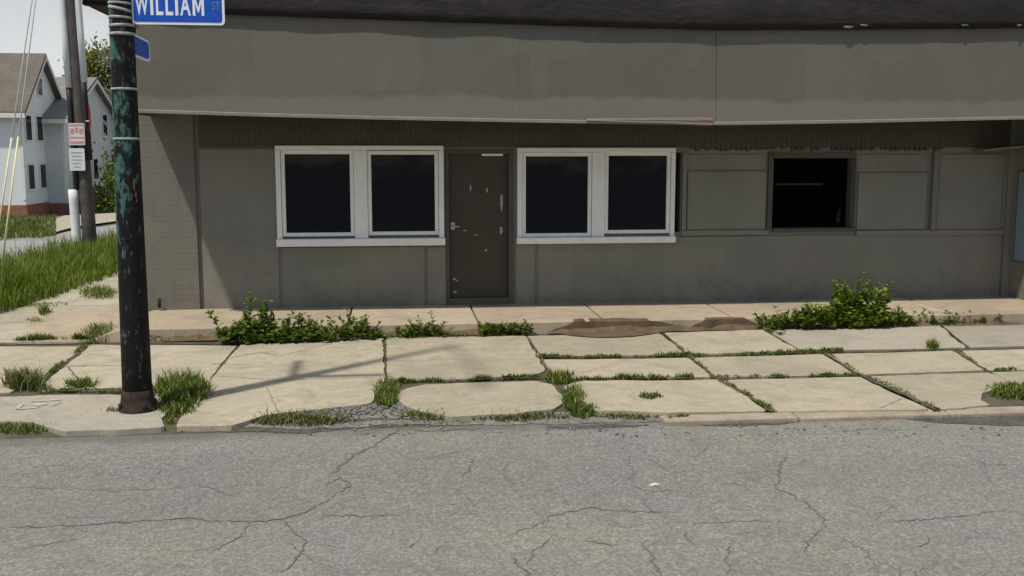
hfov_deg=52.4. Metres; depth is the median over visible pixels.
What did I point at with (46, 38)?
sky
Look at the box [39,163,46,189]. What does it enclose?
window
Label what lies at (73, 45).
utility pole
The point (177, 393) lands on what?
grass tuft
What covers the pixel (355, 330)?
weed
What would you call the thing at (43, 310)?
grass tuft
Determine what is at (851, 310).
bush
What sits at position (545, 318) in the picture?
wall ledge
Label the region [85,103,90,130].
stop sign
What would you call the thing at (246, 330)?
weed
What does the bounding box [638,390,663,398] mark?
grass tuft
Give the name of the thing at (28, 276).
tall grass
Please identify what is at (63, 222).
driveway
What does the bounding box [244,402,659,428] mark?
gravel wash
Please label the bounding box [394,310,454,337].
weed
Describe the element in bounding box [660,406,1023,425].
curb
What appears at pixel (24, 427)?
grass tuft
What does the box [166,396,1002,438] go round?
pebbles
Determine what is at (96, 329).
grass tuft
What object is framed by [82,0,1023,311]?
commercial building
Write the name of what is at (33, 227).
lawn
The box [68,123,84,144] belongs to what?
parking sign
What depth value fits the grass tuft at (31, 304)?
15.78 m
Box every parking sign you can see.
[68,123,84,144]
[69,148,84,170]
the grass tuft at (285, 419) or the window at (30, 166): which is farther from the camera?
the window at (30, 166)
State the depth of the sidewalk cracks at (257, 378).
11.07 m
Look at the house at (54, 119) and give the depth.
53.38 m
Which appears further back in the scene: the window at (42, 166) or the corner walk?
the window at (42, 166)
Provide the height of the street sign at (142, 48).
0.198 m
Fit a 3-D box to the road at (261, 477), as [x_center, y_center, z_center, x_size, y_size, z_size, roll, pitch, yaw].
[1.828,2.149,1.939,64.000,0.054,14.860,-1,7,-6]
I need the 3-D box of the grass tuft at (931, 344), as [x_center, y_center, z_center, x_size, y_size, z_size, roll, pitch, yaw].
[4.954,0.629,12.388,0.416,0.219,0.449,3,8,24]
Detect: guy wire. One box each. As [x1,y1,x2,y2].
[0,0,32,220]
[2,0,35,253]
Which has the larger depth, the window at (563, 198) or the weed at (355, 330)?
the window at (563, 198)
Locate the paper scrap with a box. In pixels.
[649,483,659,485]
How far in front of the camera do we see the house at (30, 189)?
50.54 m
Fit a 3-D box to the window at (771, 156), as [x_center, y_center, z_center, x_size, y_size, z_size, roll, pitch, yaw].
[4.356,-1.419,15.339,1.352,1.148,0.435,-1,7,-6]
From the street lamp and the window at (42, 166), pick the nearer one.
the street lamp
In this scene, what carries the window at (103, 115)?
in the house at (54, 119)
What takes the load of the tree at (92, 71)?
on the ground at (97, 225)
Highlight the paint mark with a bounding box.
[16,399,62,408]
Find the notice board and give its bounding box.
[1012,170,1023,262]
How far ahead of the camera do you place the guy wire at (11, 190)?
24.28 m
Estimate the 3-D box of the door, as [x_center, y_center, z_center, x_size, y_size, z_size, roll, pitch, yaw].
[-0.463,-0.849,14.745,0.953,2.200,0.160,-1,7,-6]
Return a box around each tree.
[57,36,111,97]
[86,31,112,132]
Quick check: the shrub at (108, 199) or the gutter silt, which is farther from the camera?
the shrub at (108, 199)
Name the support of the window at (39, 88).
in the house at (30, 189)
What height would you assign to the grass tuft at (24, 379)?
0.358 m
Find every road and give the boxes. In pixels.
[0,225,116,261]
[0,419,1023,575]
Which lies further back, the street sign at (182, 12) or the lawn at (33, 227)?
the lawn at (33, 227)
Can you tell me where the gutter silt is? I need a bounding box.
[217,415,1023,432]
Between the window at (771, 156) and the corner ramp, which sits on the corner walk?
the corner ramp
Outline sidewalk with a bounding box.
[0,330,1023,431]
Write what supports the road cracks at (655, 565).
on the road at (261, 477)
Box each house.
[0,53,104,216]
[41,77,113,214]
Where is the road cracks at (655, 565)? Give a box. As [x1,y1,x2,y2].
[0,426,1009,575]
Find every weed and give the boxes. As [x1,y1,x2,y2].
[205,291,288,344]
[272,310,345,342]
[329,308,385,340]
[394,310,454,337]
[477,319,533,335]
[752,306,816,329]
[763,324,785,334]
[883,305,926,326]
[926,310,1001,324]
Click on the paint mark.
(20, 405)
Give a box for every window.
[24,114,32,141]
[26,163,35,190]
[35,115,43,141]
[36,77,42,96]
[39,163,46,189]
[92,157,98,180]
[101,113,107,136]
[275,146,444,246]
[516,148,675,243]
[766,153,856,231]
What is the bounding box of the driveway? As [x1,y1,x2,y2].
[43,213,115,231]
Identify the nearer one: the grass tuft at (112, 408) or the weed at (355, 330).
the grass tuft at (112, 408)
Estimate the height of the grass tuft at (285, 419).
0.143 m
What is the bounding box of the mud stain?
[552,317,757,336]
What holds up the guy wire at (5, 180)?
attached to the utility pole
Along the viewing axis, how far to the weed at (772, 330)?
13.33 m
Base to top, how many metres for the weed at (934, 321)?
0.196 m
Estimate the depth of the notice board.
15.27 m
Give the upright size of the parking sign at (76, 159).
0.573 m
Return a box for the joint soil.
[20,325,1015,410]
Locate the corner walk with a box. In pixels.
[0,271,118,343]
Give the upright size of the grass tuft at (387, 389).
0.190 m
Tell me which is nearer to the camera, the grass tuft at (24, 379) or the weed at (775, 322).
the grass tuft at (24, 379)
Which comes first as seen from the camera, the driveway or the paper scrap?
the paper scrap
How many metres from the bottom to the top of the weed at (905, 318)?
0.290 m
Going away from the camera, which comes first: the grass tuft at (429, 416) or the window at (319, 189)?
the grass tuft at (429, 416)
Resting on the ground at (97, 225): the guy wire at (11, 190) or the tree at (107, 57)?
the tree at (107, 57)
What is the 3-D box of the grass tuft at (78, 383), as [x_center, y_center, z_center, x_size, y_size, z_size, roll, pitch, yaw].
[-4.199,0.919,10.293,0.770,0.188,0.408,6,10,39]
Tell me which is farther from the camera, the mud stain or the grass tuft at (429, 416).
the mud stain
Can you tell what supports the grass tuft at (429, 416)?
on the gravel wash
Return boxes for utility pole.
[59,0,96,246]
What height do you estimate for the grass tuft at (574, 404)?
0.156 m
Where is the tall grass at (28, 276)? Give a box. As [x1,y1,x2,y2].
[0,224,117,313]
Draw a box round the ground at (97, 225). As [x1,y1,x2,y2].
[0,211,115,311]
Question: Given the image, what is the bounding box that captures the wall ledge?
[149,296,1023,341]
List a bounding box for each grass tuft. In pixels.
[0,355,51,392]
[0,419,57,434]
[3,300,67,307]
[26,303,52,322]
[62,372,121,389]
[79,283,117,299]
[80,320,118,344]
[99,398,167,413]
[152,365,217,424]
[246,405,358,426]
[372,375,402,407]
[397,406,444,421]
[462,406,656,421]
[544,368,599,418]
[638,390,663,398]
[914,338,944,350]
[982,378,1023,400]
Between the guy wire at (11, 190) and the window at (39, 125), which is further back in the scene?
the window at (39, 125)
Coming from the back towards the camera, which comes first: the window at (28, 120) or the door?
the window at (28, 120)
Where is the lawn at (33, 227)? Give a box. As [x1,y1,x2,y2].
[0,213,56,237]
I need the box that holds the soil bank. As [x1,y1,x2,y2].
[162,319,1019,340]
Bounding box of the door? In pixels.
[445,150,512,305]
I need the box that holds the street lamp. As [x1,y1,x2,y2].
[108,0,156,413]
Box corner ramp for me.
[18,309,149,343]
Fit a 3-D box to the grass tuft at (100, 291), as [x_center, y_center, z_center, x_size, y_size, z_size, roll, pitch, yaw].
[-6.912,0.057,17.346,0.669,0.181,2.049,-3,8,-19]
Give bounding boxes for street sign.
[131,0,224,24]
[135,35,149,61]
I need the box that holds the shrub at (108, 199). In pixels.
[92,138,115,212]
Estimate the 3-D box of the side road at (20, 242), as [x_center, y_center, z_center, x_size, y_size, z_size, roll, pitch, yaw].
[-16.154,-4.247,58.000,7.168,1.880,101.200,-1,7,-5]
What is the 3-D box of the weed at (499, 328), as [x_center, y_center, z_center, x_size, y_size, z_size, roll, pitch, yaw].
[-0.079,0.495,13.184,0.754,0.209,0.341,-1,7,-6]
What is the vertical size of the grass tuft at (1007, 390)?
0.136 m
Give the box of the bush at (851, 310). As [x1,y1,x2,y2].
[791,268,896,329]
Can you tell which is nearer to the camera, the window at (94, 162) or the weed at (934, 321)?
the weed at (934, 321)
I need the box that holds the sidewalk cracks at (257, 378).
[68,344,900,412]
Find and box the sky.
[0,0,109,82]
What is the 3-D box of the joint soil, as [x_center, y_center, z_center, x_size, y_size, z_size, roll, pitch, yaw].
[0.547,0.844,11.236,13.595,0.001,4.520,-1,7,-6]

